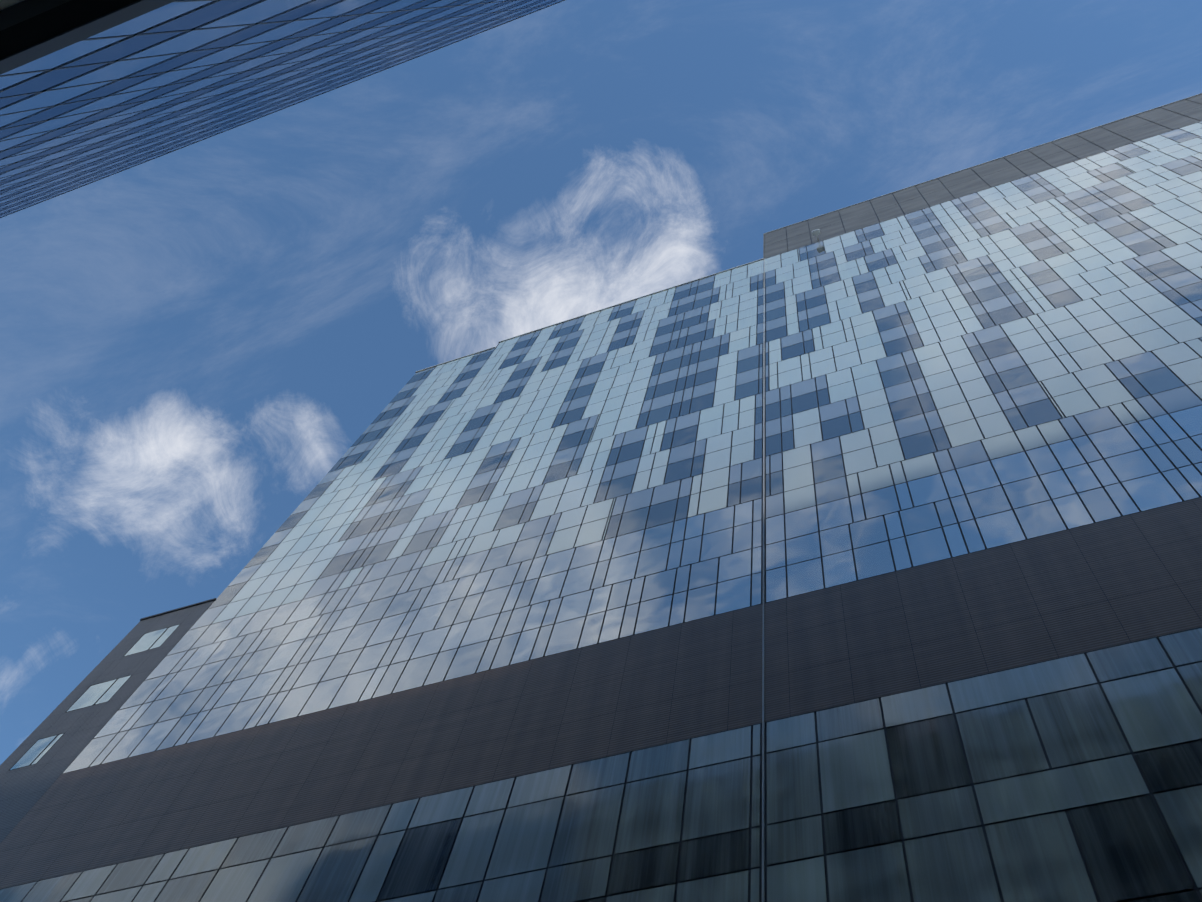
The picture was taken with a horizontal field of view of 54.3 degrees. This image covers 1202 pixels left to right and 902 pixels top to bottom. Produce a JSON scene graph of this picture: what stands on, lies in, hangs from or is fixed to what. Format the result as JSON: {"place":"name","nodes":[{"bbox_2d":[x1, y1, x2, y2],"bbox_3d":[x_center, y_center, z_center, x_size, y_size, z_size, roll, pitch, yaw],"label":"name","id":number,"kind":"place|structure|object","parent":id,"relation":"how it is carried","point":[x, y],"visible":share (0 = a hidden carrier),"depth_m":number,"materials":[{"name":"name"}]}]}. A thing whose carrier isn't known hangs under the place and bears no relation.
{"place":"outdoors","nodes":[
{"label":"outdoors","id":0,"kind":"place"},
{"bbox_2d":[0,0,564,217],"bbox_3d":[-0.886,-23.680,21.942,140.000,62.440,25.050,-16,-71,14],"label":"opposite building","id":1,"kind":"structure","parent":0,"point":[91,91],"depth_m":23.55,"materials":[{"name":"blue glass"}]},
{"bbox_2d":[0,0,23,10],"bbox_3d":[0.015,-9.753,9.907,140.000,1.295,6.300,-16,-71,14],"label":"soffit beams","id":2,"kind":"structure","parent":1,"relation":"attached to","point":[4,4],"depth_m":12.44,"materials":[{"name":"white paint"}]},
{"bbox_2d":[0,93,1201,901],"bbox_3d":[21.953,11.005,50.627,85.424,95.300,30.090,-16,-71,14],"label":"building","id":3,"kind":"structure","parent":0,"point":[852,553],"depth_m":40.27,"materials":[{"name":"blue glass"}]},
{"bbox_2d":[812,229,820,240],"bbox_3d":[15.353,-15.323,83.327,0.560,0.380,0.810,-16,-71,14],"label":"roof floodlight","id":4,"kind":"object","parent":3,"relation":"attached to","point":[816,232],"visible":1,"depth_m":83.11,"materials":[{"name":"white metal"}]},
{"bbox_2d":[0,0,1201,764],"label":"sky","id":5,"kind":"structure","parent":0,"point":[193,337],"materials":[{"name":"blue"}]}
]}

